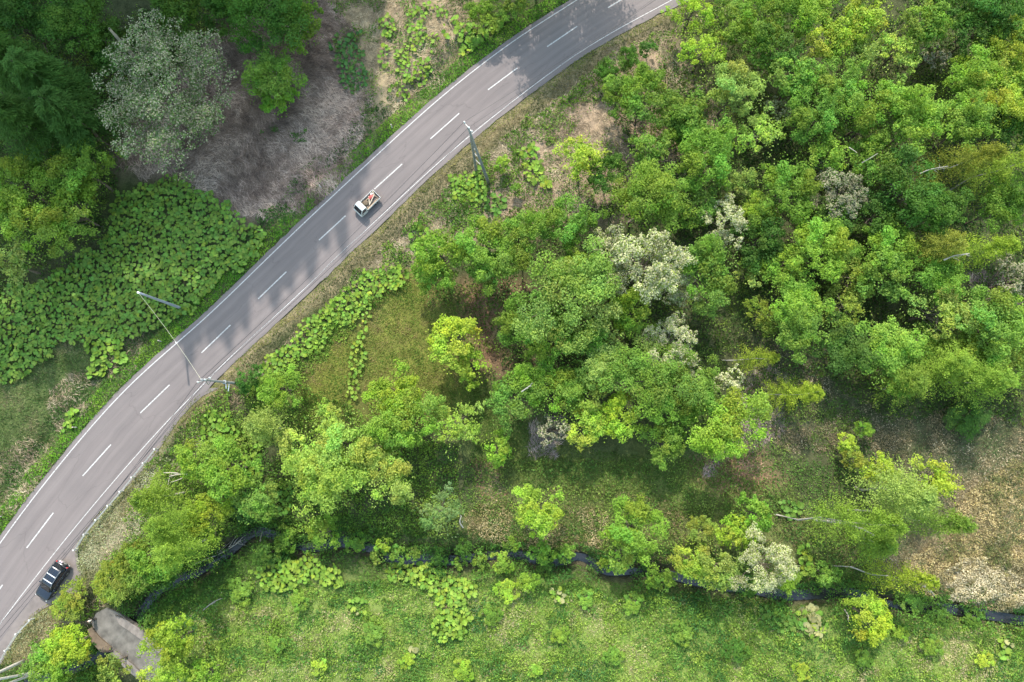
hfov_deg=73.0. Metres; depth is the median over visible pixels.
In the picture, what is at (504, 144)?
dry verge
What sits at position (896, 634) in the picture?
bush
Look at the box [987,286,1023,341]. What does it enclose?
broadleaf tree
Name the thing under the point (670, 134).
broadleaf tree
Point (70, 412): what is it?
butterbur bed
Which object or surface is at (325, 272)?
overhead wire
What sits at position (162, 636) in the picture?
broadleaf tree
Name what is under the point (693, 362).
blossom tree
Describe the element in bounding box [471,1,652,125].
overhead wire
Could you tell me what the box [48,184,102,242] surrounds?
broadleaf tree
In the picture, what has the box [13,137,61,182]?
open tree
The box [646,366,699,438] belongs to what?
broadleaf tree
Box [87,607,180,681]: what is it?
concrete bridge
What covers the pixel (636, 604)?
bush
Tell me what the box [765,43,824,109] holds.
broadleaf tree
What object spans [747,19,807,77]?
broadleaf tree
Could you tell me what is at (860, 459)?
bush
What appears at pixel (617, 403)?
broadleaf tree
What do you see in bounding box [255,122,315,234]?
straw weeds
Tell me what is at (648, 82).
broadleaf tree
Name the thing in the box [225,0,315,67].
broadleaf tree
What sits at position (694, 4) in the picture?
open tree
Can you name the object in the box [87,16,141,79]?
broadleaf tree
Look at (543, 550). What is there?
bush
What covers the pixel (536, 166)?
butterbur bed
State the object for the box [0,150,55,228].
broadleaf tree
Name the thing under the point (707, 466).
dead straw
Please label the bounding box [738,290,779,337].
open tree
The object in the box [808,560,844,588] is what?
bush
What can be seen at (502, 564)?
bush
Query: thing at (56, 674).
broadleaf tree
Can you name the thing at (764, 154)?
undergrowth
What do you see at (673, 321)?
blossom tree
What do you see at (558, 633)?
bush
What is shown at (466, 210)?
roadside weeds
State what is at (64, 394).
grass
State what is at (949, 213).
broadleaf tree
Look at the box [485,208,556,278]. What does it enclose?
broadleaf tree
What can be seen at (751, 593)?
bush
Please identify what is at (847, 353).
broadleaf tree
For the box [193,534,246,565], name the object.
fallen branch
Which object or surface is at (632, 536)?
broadleaf tree
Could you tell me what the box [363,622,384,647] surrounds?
bush
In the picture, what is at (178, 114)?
blossom tree
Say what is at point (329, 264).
overhead wire
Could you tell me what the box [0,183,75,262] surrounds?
broadleaf tree
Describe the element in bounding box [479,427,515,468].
broadleaf tree
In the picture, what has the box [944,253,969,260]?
bare trunk
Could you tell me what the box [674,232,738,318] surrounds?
broadleaf tree
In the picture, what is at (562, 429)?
blossom tree
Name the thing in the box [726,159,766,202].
open tree
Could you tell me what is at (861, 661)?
bush
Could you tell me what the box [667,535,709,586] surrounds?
broadleaf tree
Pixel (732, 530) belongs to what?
broadleaf tree
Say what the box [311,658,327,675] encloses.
bush
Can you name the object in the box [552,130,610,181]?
open tree
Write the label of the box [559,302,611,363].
broadleaf tree
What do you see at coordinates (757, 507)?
broadleaf tree
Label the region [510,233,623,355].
broadleaf tree
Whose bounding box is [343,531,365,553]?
bush
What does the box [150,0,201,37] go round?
broadleaf tree
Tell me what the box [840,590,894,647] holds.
broadleaf tree
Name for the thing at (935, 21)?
broadleaf tree
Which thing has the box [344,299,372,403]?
butterbur bed
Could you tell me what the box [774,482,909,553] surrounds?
slender tree
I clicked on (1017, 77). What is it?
broadleaf tree
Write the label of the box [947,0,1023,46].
broadleaf tree
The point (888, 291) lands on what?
broadleaf tree
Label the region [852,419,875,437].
bush
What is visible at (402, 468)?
broadleaf tree
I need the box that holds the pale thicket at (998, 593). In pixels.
[935,551,1023,612]
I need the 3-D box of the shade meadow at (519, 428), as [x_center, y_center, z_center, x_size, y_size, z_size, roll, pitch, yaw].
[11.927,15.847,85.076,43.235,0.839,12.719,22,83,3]
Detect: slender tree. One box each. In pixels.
[127,466,193,519]
[141,495,216,549]
[150,518,224,580]
[240,400,301,450]
[628,61,653,93]
[722,341,780,380]
[741,370,824,423]
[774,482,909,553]
[834,453,942,527]
[834,550,940,598]
[840,510,900,572]
[852,498,978,545]
[865,357,934,423]
[888,141,1009,185]
[902,224,969,289]
[911,337,979,401]
[916,228,1023,275]
[937,354,1019,416]
[942,142,1023,210]
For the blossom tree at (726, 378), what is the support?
on the ground at (616, 446)
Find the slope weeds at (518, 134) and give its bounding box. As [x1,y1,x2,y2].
[328,0,713,268]
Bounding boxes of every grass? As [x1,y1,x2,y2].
[0,0,567,533]
[0,0,714,511]
[0,326,185,528]
[0,510,1023,681]
[744,344,1023,599]
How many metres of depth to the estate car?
82.25 m
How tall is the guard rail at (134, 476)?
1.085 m
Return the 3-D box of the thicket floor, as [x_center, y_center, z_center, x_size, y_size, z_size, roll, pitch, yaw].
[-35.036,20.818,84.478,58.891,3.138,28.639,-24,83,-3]
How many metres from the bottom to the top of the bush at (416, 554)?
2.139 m
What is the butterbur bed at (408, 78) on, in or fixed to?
on the ground at (616, 446)
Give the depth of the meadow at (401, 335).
86.77 m
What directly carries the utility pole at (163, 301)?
on the ground at (616, 446)
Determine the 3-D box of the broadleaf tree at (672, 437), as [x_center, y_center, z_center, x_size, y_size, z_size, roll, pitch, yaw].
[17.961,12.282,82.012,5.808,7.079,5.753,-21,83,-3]
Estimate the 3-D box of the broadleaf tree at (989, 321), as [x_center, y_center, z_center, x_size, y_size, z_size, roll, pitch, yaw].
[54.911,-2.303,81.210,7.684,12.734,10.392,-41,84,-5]
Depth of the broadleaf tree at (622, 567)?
79.80 m
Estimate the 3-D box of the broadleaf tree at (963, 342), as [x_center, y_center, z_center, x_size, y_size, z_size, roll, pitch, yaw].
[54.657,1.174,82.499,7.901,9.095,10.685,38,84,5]
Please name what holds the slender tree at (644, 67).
on the ground at (616, 446)
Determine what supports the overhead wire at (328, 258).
attached to the utility pole at (473, 145)
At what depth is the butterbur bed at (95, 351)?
86.63 m
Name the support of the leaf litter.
on the ground at (616, 446)
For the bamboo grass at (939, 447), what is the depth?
85.40 m
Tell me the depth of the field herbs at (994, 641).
82.40 m
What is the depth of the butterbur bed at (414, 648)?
82.17 m
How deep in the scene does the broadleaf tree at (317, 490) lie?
76.79 m
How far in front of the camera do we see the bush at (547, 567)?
82.90 m
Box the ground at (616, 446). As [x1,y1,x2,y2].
[0,0,1023,681]
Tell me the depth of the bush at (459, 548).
82.26 m
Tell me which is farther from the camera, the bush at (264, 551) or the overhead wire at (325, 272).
the bush at (264, 551)
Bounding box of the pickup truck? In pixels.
[354,190,380,216]
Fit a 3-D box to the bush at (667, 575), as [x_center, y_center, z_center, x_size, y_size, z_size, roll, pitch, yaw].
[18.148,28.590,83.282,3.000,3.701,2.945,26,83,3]
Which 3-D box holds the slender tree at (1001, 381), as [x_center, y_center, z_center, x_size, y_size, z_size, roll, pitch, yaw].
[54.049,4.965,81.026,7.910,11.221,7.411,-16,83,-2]
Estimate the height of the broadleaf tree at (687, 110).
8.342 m
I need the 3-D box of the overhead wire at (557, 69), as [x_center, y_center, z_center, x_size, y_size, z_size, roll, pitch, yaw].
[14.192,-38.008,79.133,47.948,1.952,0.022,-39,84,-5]
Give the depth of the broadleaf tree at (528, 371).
79.34 m
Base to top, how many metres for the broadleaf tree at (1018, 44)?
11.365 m
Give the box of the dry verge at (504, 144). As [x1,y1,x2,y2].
[24,0,743,680]
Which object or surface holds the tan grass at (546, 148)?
on the ground at (616, 446)
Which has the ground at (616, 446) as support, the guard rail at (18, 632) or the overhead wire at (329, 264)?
the guard rail at (18, 632)
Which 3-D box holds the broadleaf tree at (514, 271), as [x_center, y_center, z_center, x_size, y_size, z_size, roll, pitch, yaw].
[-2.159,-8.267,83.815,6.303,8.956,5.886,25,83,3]
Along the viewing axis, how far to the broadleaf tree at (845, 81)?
83.28 m
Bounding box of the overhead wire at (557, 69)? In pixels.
[473,2,648,129]
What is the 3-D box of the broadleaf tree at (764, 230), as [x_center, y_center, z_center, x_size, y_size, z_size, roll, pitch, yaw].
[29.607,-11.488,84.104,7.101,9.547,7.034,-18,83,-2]
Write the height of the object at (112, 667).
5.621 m
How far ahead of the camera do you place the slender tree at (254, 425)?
78.30 m
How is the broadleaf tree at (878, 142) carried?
on the ground at (616, 446)
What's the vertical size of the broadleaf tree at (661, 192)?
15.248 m
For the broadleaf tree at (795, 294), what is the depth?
79.81 m
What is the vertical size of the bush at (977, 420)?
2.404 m
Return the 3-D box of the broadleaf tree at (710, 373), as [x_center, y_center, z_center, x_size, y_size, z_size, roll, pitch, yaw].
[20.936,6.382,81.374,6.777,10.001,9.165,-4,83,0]
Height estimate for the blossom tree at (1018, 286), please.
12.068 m
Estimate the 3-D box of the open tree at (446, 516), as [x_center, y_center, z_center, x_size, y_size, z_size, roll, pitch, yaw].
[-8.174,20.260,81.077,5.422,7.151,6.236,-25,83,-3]
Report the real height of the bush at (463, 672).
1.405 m
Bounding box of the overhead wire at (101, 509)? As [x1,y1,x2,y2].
[2,379,204,627]
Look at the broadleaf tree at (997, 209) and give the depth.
81.14 m
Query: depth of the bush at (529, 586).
81.17 m
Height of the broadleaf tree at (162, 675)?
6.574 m
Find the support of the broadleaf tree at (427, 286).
on the ground at (616, 446)
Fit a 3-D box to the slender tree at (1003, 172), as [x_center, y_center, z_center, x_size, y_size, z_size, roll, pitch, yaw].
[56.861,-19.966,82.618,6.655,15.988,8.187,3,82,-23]
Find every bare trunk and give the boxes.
[814,519,873,535]
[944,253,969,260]
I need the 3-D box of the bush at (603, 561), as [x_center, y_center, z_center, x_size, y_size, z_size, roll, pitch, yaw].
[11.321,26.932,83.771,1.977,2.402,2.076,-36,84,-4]
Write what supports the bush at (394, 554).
on the ground at (616, 446)
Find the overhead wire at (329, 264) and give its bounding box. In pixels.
[205,127,468,378]
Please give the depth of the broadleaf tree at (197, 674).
78.31 m
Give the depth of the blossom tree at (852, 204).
82.72 m
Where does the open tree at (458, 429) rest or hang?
on the ground at (616, 446)
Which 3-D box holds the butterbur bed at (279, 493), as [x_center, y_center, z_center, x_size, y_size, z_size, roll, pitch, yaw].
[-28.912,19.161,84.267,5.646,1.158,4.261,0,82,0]
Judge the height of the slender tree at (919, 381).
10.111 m
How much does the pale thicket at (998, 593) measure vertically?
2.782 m
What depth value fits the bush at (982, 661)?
81.55 m
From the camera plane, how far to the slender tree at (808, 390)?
81.26 m
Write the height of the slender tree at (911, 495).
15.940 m
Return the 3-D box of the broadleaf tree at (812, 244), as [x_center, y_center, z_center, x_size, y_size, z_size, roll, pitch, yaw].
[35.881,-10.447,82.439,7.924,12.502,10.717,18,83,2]
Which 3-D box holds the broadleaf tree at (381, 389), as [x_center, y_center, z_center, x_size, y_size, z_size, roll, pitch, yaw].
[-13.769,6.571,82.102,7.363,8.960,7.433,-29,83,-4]
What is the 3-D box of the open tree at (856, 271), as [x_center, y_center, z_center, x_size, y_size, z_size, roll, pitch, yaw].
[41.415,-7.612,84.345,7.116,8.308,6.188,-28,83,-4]
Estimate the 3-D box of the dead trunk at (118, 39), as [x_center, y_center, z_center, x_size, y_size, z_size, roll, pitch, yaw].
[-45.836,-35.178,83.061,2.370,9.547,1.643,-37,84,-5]
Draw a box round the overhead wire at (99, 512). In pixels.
[1,383,196,635]
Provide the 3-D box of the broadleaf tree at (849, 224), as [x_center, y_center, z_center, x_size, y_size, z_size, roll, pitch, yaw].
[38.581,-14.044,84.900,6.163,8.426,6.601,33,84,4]
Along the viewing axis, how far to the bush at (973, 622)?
83.02 m
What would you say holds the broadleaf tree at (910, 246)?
on the ground at (616, 446)
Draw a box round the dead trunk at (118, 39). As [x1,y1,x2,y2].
[108,27,147,69]
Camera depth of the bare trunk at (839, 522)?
79.62 m
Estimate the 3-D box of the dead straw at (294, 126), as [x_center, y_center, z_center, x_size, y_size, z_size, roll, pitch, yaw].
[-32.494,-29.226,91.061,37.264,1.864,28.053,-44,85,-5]
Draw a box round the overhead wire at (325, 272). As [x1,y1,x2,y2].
[209,172,429,377]
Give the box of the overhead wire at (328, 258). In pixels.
[202,122,463,377]
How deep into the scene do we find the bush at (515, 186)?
88.05 m
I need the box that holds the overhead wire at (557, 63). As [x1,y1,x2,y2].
[464,1,653,121]
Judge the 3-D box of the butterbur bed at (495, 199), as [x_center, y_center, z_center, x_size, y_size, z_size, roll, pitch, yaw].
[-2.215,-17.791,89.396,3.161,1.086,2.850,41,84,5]
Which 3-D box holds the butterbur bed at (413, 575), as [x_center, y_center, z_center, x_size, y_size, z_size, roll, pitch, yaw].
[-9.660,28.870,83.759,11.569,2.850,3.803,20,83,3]
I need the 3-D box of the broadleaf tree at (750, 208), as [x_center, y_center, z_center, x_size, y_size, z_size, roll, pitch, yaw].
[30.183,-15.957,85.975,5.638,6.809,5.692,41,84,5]
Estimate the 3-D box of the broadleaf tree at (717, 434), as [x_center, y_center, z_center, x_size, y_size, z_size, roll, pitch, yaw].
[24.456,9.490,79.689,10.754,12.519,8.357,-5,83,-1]
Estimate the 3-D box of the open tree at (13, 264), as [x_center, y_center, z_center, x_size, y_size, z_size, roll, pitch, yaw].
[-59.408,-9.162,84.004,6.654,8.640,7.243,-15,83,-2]
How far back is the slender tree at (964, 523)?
74.31 m
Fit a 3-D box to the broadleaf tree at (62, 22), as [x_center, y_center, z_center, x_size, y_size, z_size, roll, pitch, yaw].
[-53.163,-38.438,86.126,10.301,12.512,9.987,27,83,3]
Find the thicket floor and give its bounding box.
[28,378,459,681]
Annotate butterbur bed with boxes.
[0,174,266,384]
[61,407,78,432]
[83,336,127,378]
[199,409,234,449]
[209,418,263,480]
[227,493,251,522]
[248,552,344,593]
[250,263,409,389]
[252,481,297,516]
[328,30,367,94]
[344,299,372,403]
[346,597,366,614]
[377,1,450,101]
[385,561,477,600]
[405,645,418,659]
[408,222,430,251]
[431,597,473,642]
[448,165,487,206]
[450,15,507,55]
[483,192,506,216]
[516,141,539,158]
[521,159,552,188]
[549,586,566,603]
[760,600,808,636]
[778,500,803,520]
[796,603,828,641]
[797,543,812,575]
[997,637,1014,659]
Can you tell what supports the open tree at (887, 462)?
on the ground at (616, 446)
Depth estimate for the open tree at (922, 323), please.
83.08 m
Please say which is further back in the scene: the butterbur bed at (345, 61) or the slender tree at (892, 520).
the butterbur bed at (345, 61)
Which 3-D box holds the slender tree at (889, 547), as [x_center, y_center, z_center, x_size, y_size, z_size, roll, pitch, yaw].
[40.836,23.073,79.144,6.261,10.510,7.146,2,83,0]
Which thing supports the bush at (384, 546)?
on the ground at (616, 446)
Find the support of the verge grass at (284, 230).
on the ground at (616, 446)
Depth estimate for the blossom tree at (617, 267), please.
81.95 m
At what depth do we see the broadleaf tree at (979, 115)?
81.52 m
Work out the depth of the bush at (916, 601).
82.94 m
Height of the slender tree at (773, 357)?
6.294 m
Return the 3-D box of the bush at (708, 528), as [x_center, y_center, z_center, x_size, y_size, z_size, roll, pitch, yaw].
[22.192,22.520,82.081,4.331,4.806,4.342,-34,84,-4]
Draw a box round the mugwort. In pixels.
[0,49,706,681]
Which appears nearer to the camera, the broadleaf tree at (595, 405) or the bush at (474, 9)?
the broadleaf tree at (595, 405)
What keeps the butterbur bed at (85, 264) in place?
on the ground at (616, 446)
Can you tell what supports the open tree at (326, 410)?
on the ground at (616, 446)
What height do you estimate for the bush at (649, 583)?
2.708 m
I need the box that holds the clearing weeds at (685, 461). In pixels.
[458,342,876,583]
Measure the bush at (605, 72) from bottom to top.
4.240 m
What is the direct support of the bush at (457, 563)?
on the ground at (616, 446)
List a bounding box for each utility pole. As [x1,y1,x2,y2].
[0,659,31,681]
[137,291,181,309]
[197,377,240,390]
[464,122,489,184]
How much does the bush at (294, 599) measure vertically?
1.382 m
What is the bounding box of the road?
[0,0,685,640]
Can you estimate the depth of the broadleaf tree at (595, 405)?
79.81 m
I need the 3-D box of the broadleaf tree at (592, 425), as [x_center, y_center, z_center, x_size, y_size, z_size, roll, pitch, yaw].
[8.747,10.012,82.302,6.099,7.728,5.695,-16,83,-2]
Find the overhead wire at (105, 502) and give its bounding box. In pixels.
[1,378,208,621]
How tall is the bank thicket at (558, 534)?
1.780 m
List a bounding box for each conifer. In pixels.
[0,31,86,113]
[0,44,110,139]
[0,88,98,164]
[31,84,138,178]
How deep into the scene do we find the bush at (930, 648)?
81.43 m
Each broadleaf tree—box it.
[0,0,62,58]
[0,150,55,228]
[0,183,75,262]
[16,642,76,681]
[32,0,124,54]
[39,619,91,671]
[42,135,126,207]
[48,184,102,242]
[48,592,85,625]
[55,575,87,613]
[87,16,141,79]
[89,558,135,606]
[109,538,162,593]
[123,532,183,585]
[133,558,178,599]
[135,648,186,681]
[136,612,199,676]
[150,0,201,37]
[174,432,225,485]
[179,492,234,544]
[184,652,223,681]
[198,435,268,504]
[200,0,246,23]
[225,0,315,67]
[227,467,280,524]
[234,363,262,393]
[239,36,309,104]
[256,363,303,410]
[259,87,299,119]
[266,0,323,55]
[272,423,326,483]
[281,446,358,529]
[297,408,384,496]
[348,436,414,507]
[361,358,423,419]
[366,386,447,448]
[377,417,425,461]
[408,228,470,290]
[410,256,458,305]
[425,313,486,375]
[447,213,515,297]
[451,343,497,391]
[465,246,519,300]
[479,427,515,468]
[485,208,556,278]
[485,369,548,434]
[491,286,558,359]
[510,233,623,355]
[510,483,565,540]
[513,356,584,420]
[519,297,580,370]
[538,192,609,256]
[550,359,608,423]
[554,246,620,304]
[558,402,610,451]
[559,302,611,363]
[575,324,644,391]
[585,152,630,199]
[595,389,651,443]
[596,334,709,425]
[596,492,672,574]
[597,73,643,118]
[600,539,635,575]
[602,158,695,252]
[607,287,659,338]
[616,69,673,130]
[637,421,686,470]
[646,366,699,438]
[650,106,686,147]
[655,84,707,136]
[666,105,709,145]
[667,354,721,426]
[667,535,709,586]
[671,180,721,234]
[672,122,736,204]
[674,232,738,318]
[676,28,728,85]
[678,110,737,166]
[679,385,772,462]
[696,539,746,594]
[702,57,768,125]
[711,0,757,45]
[715,507,760,550]
[726,213,785,274]
[731,491,773,532]
[734,0,800,52]
[737,188,783,228]
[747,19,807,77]
[749,151,824,228]
[759,241,807,294]
[764,303,835,365]
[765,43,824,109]
[765,264,835,328]
[776,207,857,286]
[780,0,841,43]
[782,80,844,156]
[802,13,859,67]
[805,307,882,378]
[808,195,864,249]
[811,51,869,117]
[823,239,866,273]
[834,74,924,143]
[835,0,897,44]
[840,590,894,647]
[841,127,901,189]
[851,186,901,236]
[853,243,913,303]
[854,315,929,389]
[857,216,921,283]
[869,143,941,227]
[872,338,933,402]
[879,83,962,160]
[894,0,955,54]
[901,175,974,242]
[904,250,969,308]
[922,0,973,29]
[929,88,1010,156]
[934,55,1005,108]
[942,284,1023,369]
[943,316,1023,390]
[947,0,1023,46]
[947,31,1014,89]
[949,7,1015,57]
[954,67,1023,140]
[964,170,1023,234]
[975,91,1023,151]
[976,334,1023,396]
[983,50,1023,100]
[985,3,1023,71]
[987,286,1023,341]
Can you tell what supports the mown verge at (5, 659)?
on the ground at (616, 446)
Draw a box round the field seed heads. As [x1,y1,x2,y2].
[187,575,1016,681]
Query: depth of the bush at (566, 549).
82.34 m
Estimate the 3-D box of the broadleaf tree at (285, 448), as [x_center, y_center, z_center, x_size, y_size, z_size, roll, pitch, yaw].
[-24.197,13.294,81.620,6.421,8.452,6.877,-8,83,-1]
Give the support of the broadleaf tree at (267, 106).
on the ground at (616, 446)
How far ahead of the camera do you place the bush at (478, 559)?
83.33 m
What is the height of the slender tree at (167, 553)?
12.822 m
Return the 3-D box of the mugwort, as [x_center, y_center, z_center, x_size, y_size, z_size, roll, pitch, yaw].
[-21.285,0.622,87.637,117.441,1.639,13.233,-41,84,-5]
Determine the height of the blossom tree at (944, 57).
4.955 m
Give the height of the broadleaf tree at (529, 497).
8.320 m
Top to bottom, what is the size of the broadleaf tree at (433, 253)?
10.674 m
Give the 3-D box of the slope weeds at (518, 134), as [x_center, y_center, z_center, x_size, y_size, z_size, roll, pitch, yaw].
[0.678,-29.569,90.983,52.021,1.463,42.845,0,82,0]
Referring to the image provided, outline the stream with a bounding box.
[23,527,1023,681]
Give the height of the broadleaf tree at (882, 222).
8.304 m
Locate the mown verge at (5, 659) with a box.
[1,1,689,665]
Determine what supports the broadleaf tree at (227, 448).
on the ground at (616, 446)
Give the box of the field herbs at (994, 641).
[148,575,1023,681]
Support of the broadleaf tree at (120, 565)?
on the ground at (616, 446)
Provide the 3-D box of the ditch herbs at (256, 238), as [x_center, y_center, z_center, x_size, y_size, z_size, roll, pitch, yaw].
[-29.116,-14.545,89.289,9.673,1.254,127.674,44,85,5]
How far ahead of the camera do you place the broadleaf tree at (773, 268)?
81.92 m
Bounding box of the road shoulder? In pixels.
[0,388,217,663]
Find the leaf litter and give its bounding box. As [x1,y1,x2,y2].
[464,91,770,500]
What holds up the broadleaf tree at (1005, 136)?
on the ground at (616, 446)
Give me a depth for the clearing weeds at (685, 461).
84.80 m
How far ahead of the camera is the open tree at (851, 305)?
82.02 m
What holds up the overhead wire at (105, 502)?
attached to the utility pole at (220, 381)
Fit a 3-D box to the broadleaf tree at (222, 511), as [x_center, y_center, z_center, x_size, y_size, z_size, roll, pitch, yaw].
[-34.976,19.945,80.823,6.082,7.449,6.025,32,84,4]
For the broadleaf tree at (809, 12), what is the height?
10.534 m
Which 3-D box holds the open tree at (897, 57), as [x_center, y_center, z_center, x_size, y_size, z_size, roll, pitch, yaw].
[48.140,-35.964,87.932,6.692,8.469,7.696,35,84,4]
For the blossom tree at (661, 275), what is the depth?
75.54 m
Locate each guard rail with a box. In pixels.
[0,618,34,661]
[72,448,157,550]
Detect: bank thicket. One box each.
[461,500,608,553]
[464,485,867,584]
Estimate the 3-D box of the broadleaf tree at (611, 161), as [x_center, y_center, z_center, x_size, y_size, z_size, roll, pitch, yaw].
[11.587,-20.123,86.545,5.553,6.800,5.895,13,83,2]
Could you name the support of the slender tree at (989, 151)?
on the ground at (616, 446)
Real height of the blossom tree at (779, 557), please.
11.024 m
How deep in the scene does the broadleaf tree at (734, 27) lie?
86.25 m
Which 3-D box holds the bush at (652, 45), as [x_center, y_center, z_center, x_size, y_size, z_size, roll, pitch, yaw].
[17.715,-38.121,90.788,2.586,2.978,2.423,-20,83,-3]
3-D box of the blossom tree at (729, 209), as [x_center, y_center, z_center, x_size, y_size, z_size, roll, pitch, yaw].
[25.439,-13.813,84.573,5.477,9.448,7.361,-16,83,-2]
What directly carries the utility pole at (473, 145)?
on the ground at (616, 446)
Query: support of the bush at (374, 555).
on the ground at (616, 446)
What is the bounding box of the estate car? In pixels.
[36,559,70,601]
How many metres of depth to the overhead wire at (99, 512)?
73.87 m
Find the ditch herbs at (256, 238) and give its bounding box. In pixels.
[0,0,549,511]
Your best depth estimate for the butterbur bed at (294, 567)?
82.92 m
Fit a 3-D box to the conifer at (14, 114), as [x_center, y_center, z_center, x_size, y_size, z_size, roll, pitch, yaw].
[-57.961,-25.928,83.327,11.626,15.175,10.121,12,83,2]
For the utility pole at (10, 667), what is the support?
on the ground at (616, 446)
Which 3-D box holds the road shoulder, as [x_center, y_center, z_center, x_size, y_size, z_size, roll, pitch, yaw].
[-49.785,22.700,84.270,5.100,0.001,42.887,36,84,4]
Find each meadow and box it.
[296,275,479,537]
[460,368,783,524]
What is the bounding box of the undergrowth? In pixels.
[0,0,1023,425]
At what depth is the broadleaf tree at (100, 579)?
80.18 m
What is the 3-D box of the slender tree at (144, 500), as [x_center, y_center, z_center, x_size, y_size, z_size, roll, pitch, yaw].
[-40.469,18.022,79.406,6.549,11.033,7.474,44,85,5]
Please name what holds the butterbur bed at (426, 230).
on the ground at (616, 446)
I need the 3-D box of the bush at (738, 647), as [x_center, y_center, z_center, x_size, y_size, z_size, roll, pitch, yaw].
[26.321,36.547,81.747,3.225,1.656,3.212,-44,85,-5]
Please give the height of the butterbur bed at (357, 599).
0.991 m
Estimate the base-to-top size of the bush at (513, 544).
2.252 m
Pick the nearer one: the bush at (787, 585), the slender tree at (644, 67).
the bush at (787, 585)
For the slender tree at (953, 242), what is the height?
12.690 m
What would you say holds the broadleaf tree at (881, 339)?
on the ground at (616, 446)
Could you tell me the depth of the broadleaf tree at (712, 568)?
78.31 m
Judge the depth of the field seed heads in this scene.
82.32 m
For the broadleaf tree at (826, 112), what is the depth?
82.38 m
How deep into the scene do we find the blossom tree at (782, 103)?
87.73 m
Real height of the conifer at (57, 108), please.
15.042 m
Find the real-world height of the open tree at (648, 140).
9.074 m
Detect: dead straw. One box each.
[104,0,374,219]
[524,267,1022,476]
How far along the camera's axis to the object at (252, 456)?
85.03 m
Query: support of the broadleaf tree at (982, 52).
on the ground at (616, 446)
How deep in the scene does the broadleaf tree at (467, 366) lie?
81.89 m
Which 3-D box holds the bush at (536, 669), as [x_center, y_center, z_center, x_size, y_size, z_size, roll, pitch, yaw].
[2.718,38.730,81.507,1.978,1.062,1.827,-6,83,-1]
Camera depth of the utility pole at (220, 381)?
79.11 m
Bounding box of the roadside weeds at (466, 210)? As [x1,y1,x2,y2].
[16,0,765,681]
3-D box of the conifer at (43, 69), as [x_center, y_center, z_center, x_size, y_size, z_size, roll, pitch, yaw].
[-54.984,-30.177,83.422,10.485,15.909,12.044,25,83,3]
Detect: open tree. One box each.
[0,234,44,292]
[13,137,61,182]
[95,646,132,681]
[191,1,243,53]
[306,397,357,439]
[413,481,464,537]
[427,397,485,460]
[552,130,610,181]
[621,124,674,176]
[660,0,715,33]
[722,101,786,163]
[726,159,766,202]
[732,257,770,289]
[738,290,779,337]
[799,132,850,187]
[819,256,879,310]
[820,275,878,331]
[831,110,891,157]
[834,35,887,78]
[854,450,900,486]
[871,22,932,76]
[880,72,906,101]
[896,277,980,349]
[900,312,947,367]
[901,453,964,510]
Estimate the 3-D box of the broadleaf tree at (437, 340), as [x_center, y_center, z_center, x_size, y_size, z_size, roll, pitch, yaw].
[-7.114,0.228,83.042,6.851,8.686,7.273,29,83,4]
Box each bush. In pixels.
[228,577,253,606]
[251,540,281,565]
[269,635,285,652]
[273,524,298,553]
[287,589,309,613]
[306,513,342,549]
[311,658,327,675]
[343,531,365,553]
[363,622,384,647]
[370,548,386,565]
[373,537,393,551]
[389,543,405,566]
[397,652,415,669]
[405,546,420,560]
[429,547,448,565]
[451,557,467,571]
[452,658,474,681]
[454,537,472,560]
[463,0,500,27]
[471,551,487,572]
[477,603,503,626]
[490,550,514,574]
[491,154,509,174]
[492,578,520,604]
[494,0,529,20]
[501,535,521,552]
[509,182,521,196]
[515,572,540,592]
[525,539,557,565]
[527,662,543,677]
[535,554,553,577]
[550,626,569,643]
[555,543,575,564]
[576,587,595,609]
[593,56,619,82]
[596,556,612,572]
[601,645,625,665]
[615,44,640,73]
[623,591,645,615]
[638,39,658,57]
[644,569,662,589]
[650,567,677,592]
[673,621,693,647]
[681,515,718,552]
[719,635,751,662]
[742,580,760,597]
[772,565,802,596]
[791,662,810,681]
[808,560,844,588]
[837,432,860,453]
[840,449,867,471]
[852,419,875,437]
[854,649,874,667]
[892,625,909,642]
[900,591,926,612]
[919,634,944,660]
[924,604,952,626]
[942,399,993,442]
[961,606,985,629]
[974,650,995,671]
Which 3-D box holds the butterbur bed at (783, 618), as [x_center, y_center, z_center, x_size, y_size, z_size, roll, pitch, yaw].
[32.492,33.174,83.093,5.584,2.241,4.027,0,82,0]
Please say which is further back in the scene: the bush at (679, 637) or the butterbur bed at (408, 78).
the butterbur bed at (408, 78)
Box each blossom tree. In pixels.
[90,8,238,182]
[535,414,570,448]
[592,227,639,274]
[604,223,697,305]
[641,311,697,377]
[644,253,699,306]
[658,336,703,382]
[696,193,748,249]
[712,363,745,400]
[727,521,800,593]
[764,96,792,120]
[810,160,870,219]
[914,42,951,72]
[977,250,1023,303]
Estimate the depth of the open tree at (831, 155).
83.34 m

